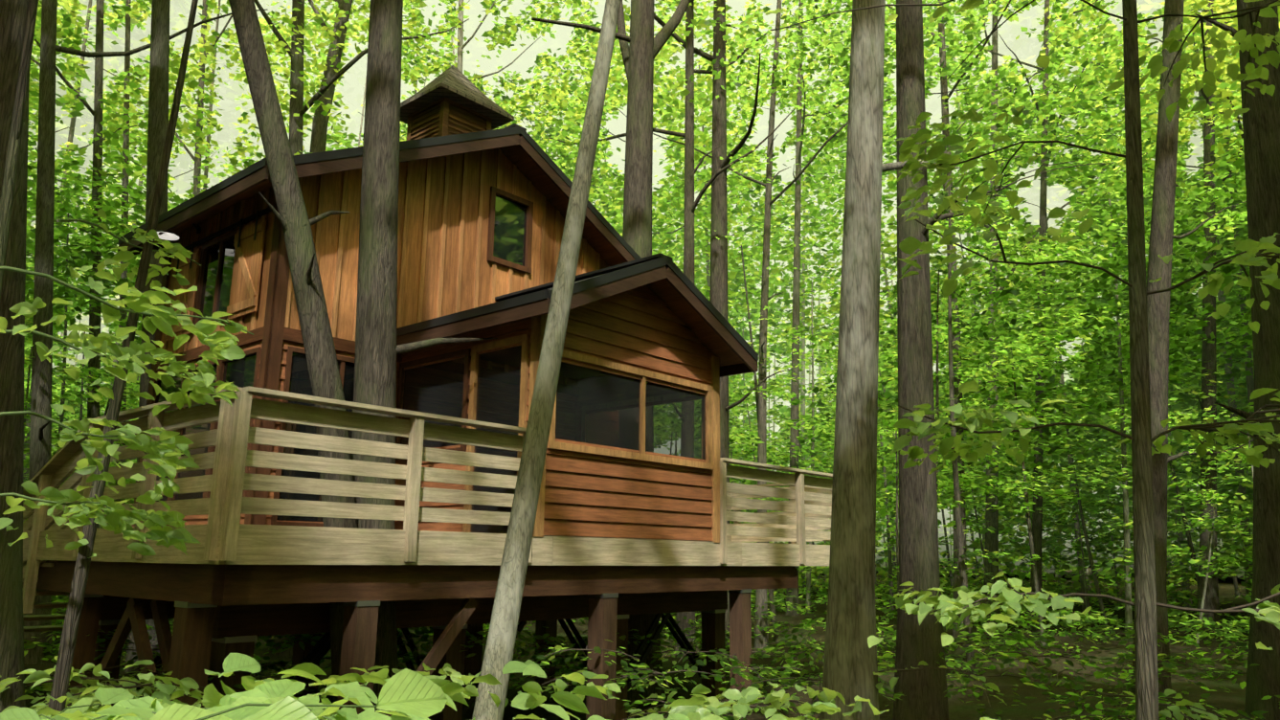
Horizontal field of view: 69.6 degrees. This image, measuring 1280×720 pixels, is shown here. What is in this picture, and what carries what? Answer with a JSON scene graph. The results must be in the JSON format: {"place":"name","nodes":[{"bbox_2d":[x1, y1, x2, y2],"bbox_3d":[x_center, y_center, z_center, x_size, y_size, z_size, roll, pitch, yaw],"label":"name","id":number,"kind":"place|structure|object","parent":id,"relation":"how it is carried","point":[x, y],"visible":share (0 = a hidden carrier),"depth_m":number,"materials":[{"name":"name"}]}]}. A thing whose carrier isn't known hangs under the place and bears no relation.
{"place":"outdoors","nodes":[
{"label":"outdoors","id":0,"kind":"place"},
{"bbox_2d":[131,202,290,526],"bbox_3d":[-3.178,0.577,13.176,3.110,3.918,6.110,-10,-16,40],"label":"corner post","id":1,"kind":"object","parent":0,"point":[273,327],"depth_m":10.04,"materials":[{"name":"brown wood"}]},
{"bbox_2d":[172,205,273,274],"bbox_3d":[-5.143,-1.399,11.190,2.600,0.360,0.060,-10,-16,40],"label":"house ironwork","id":2,"kind":"object","parent":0,"point":[257,214],"visible":0.73,"depth_m":10.98,"materials":[{"name":"black metal"}]},
{"bbox_2d":[156,326,402,371],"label":"house belt trim","id":3,"kind":"structure","parent":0,"point":[296,336],"depth_m":10.58,"materials":[{"name":"brown wood"}]},
{"bbox_2d":[152,186,533,526],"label":"dark house frames","id":4,"kind":"structure","parent":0,"point":[490,258],"depth_m":10.99,"materials":[{"name":"brown wood"}]},
{"bbox_2d":[155,194,527,521],"bbox_3d":[-3.739,-0.290,11.327,2.112,4.580,4.630,-50,-51,74],"label":"window glass","id":5,"kind":"object","parent":4,"relation":"in","point":[509,230],"visible":0.2,"depth_m":10.94,"materials":[{"name":"black glass"}]},
{"bbox_2d":[159,148,608,353],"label":"wooden wall","id":6,"kind":"structure","parent":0,"point":[253,250],"depth_m":11.69,"materials":[{"name":"brown wood"}]},
{"bbox_2d":[163,148,609,353],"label":"wall battens","id":7,"kind":"object","parent":6,"relation":"attached to","point":[247,303],"visible":0.19,"depth_m":11.66,"materials":[{"name":"brown wood"}]},
{"bbox_2d":[22,390,806,613],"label":"railing posts","id":8,"kind":"object","parent":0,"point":[229,469],"visible":0.42,"depth_m":7.92,"materials":[{"name":"beige wood"}]},
{"bbox_2d":[22,398,832,582],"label":"railing slats","id":9,"kind":"object","parent":8,"relation":"attached to","point":[774,527],"visible":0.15,"depth_m":8.15,"materials":[{"name":"beige wood"}]},
{"bbox_2d":[22,385,832,505],"bbox_3d":[-2.190,2.087,12.703,6.516,1.285,10.220,-10,-16,40],"label":"railing cap","id":10,"kind":"object","parent":8,"relation":"on","point":[57,460],"visible":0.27,"depth_m":8.45,"materials":[{"name":"beige wood"}]},
{"bbox_2d":[412,106,472,138],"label":"louver slats","id":11,"kind":"object","parent":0,"point":[428,125],"depth_m":13.58,"materials":[{"name":"brown wood"}]},
{"bbox_2d":[406,96,492,140],"bbox_3d":[-2.879,-3.135,13.816,0.904,1.250,0.904,-10,-16,40],"label":"cupola","id":12,"kind":"object","parent":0,"point":[454,118],"visible":0.29,"depth_m":13.53,"materials":[{"name":"brown wood"}]},
{"bbox_2d":[503,273,604,300],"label":"porch roof shingles","id":13,"kind":"object","parent":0,"point":[574,281],"depth_m":11.26,"materials":[{"name":"black"}]},
{"bbox_2d":[24,565,1249,719],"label":"forest floor","id":14,"kind":"structure","parent":0,"point":[1233,699],"depth_m":15.76,"materials":[{"name":"green plant"}]},
{"bbox_2d":[65,592,752,719],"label":"support posts","id":15,"kind":"object","parent":14,"relation":"on","point":[189,648],"visible":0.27,"depth_m":8.74,"materials":[{"name":"brown wood"}]},
{"bbox_2d":[22,560,797,638],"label":"deck beams","id":16,"kind":"structure","parent":15,"relation":"on","point":[258,600],"depth_m":8.56,"materials":[{"name":"brown wood"}]},
{"bbox_2d":[22,523,830,631],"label":"deck floor","id":17,"kind":"structure","parent":16,"relation":"on","point":[45,617],"depth_m":10.34,"materials":[{"name":"brown wood"}]},
{"bbox_2d":[153,284,715,540],"bbox_3d":[-2.238,0.833,12.282,5.556,3.059,6.056,-10,-16,40],"label":"clapboard siding","id":18,"kind":"object","parent":17,"relation":"on","point":[592,495],"visible":0.29,"depth_m":10.46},
{"bbox_2d":[462,314,719,542],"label":"house light frames","id":19,"kind":"structure","parent":18,"relation":"attached to","point":[712,412],"depth_m":10.18,"materials":[{"name":"brown wood"}]},
{"bbox_2d":[400,345,705,533],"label":"window screens","id":20,"kind":"object","parent":19,"relation":"in","point":[597,407],"visible":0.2,"depth_m":10.35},
{"bbox_2d":[22,524,830,565],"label":"deck rim boards","id":21,"kind":"object","parent":16,"relation":"attached to","point":[260,545],"visible":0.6,"depth_m":8.40,"materials":[{"name":"beige wood"}]},
{"bbox_2d":[84,565,799,643],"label":"deck steel brackets","id":22,"kind":"object","parent":16,"relation":"attached to","point":[228,640],"visible":0.38,"depth_m":8.04,"materials":[{"name":"black metal"}]},
{"bbox_2d":[134,612,701,718],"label":"diagonal braces","id":23,"kind":"object","parent":15,"relation":"attached to","point":[318,651],"visible":0.1,"depth_m":11.90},
{"bbox_2d":[22,0,1252,719],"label":"tree trunks","id":24,"kind":"object","parent":14,"relation":"on","point":[1143,536],"visible":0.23,"depth_m":15.11,"materials":[{"name":"brown plant"}]},
{"bbox_2d":[23,0,1253,719],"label":"tree trunk","id":25,"kind":"object","parent":14,"relation":"on","point":[503,628],"visible":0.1,"depth_m":5.10,"materials":[{"name":"grey plant"}]},
{"bbox_2d":[25,0,1252,577],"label":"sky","id":26,"kind":"structure","parent":14,"relation":"on","point":[1023,48],"depth_m":115.00,"materials":[{"name":"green plant"}]},
{"bbox_2d":[0,0,1279,719],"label":"trees","id":27,"kind":"object","parent":14,"relation":"on","point":[373,382],"depth_m":9.70,"materials":[{"name":"brown plant"}]},
{"bbox_2d":[0,0,1279,719],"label":"foliage","id":28,"kind":"object","parent":14,"relation":"on","point":[414,695],"visible":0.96,"depth_m":4.02,"materials":[{"name":"green plant"}]},
{"bbox_2d":[22,0,1279,719],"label":"foliage","id":29,"kind":"object","parent":14,"relation":"on","point":[1089,389],"visible":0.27,"depth_m":25.40,"materials":[{"name":"green plant"}]},
{"bbox_2d":[23,0,1279,719],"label":"tree branches","id":30,"kind":"object","parent":14,"relation":"on","point":[1209,427],"visible":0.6,"depth_m":5.79,"materials":[{"name":"brown plant"}]},
{"bbox_2d":[51,0,1253,607],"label":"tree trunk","id":31,"kind":"object","parent":14,"relation":"on","point":[460,67],"visible":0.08,"depth_m":37.21,"materials":[{"name":"brown plant"}]},
{"bbox_2d":[820,0,960,719],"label":"tree trunk","id":32,"kind":"object","parent":14,"relation":"on","point":[850,664],"visible":0.85,"depth_m":7.27,"materials":[{"name":"grey plant"}]},
{"bbox_2d":[647,278,743,366],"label":"roof soffit","id":33,"kind":"structure","parent":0,"point":[671,298],"depth_m":11.44,"materials":[{"name":"brown wood"}]},
{"bbox_2d":[501,41,1113,568],"label":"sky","id":34,"kind":"structure","parent":0,"point":[702,41],"materials":[{"name":"white"}]},
{"bbox_3d":[-2.207,0.408,12.351,5.330,3.920,5.760,-10,-16,40],"label":"house","id":35,"kind":"object","parent":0,"visible":0},
{"bbox_2d":[139,144,626,266],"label":"roof soffit","id":36,"kind":"structure","parent":35,"relation":"on","point":[530,169],"depth_m":13.21,"materials":[{"name":"brown wood"}]},
{"bbox_2d":[157,224,201,238],"bbox_3d":[-5.791,-1.668,11.525,0.310,0.310,0.545,-10,-16,40],"label":"barn lamp shade","id":37,"kind":"object","parent":36,"relation":"attached to","point":[198,230],"visible":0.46,"depth_m":11.69,"materials":[{"name":"metal"}]},
{"bbox_2d":[157,231,179,240],"bbox_3d":[-5.870,-1.590,11.417,0.298,0.118,0.298,-10,-16,40],"label":"barn lamp","id":38,"kind":"object","parent":37,"relation":"attached to","point":[168,235],"visible":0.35,"depth_m":11.49,"materials":[{"name":"white glass"}]},
{"bbox_2d":[117,134,634,262],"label":"roof fascia","id":39,"kind":"structure","parent":36,"relation":"attached to","point":[257,178],"depth_m":11.34,"materials":[{"name":"brown wood"}]},
{"bbox_2d":[117,123,641,259],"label":"roof","id":40,"kind":"structure","parent":36,"relation":"attached to","point":[512,128],"depth_m":11.39,"materials":[{"name":"black wood"}]},
{"bbox_2d":[400,65,514,130],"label":"cupola roof","id":41,"kind":"structure","parent":36,"relation":"on","point":[453,82],"depth_m":13.62,"materials":[{"name":"brown wood"}]},
{"bbox_2d":[396,265,758,377],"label":"roof fascia","id":42,"kind":"structure","parent":35,"relation":"attached to","point":[595,294],"depth_m":10.24,"materials":[{"name":"brown wood"}]},
{"bbox_2d":[396,252,758,360],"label":"porch roof","id":43,"kind":"structure","parent":42,"relation":"attached to","point":[613,273],"depth_m":10.49,"materials":[{"name":"black"}]}
]}

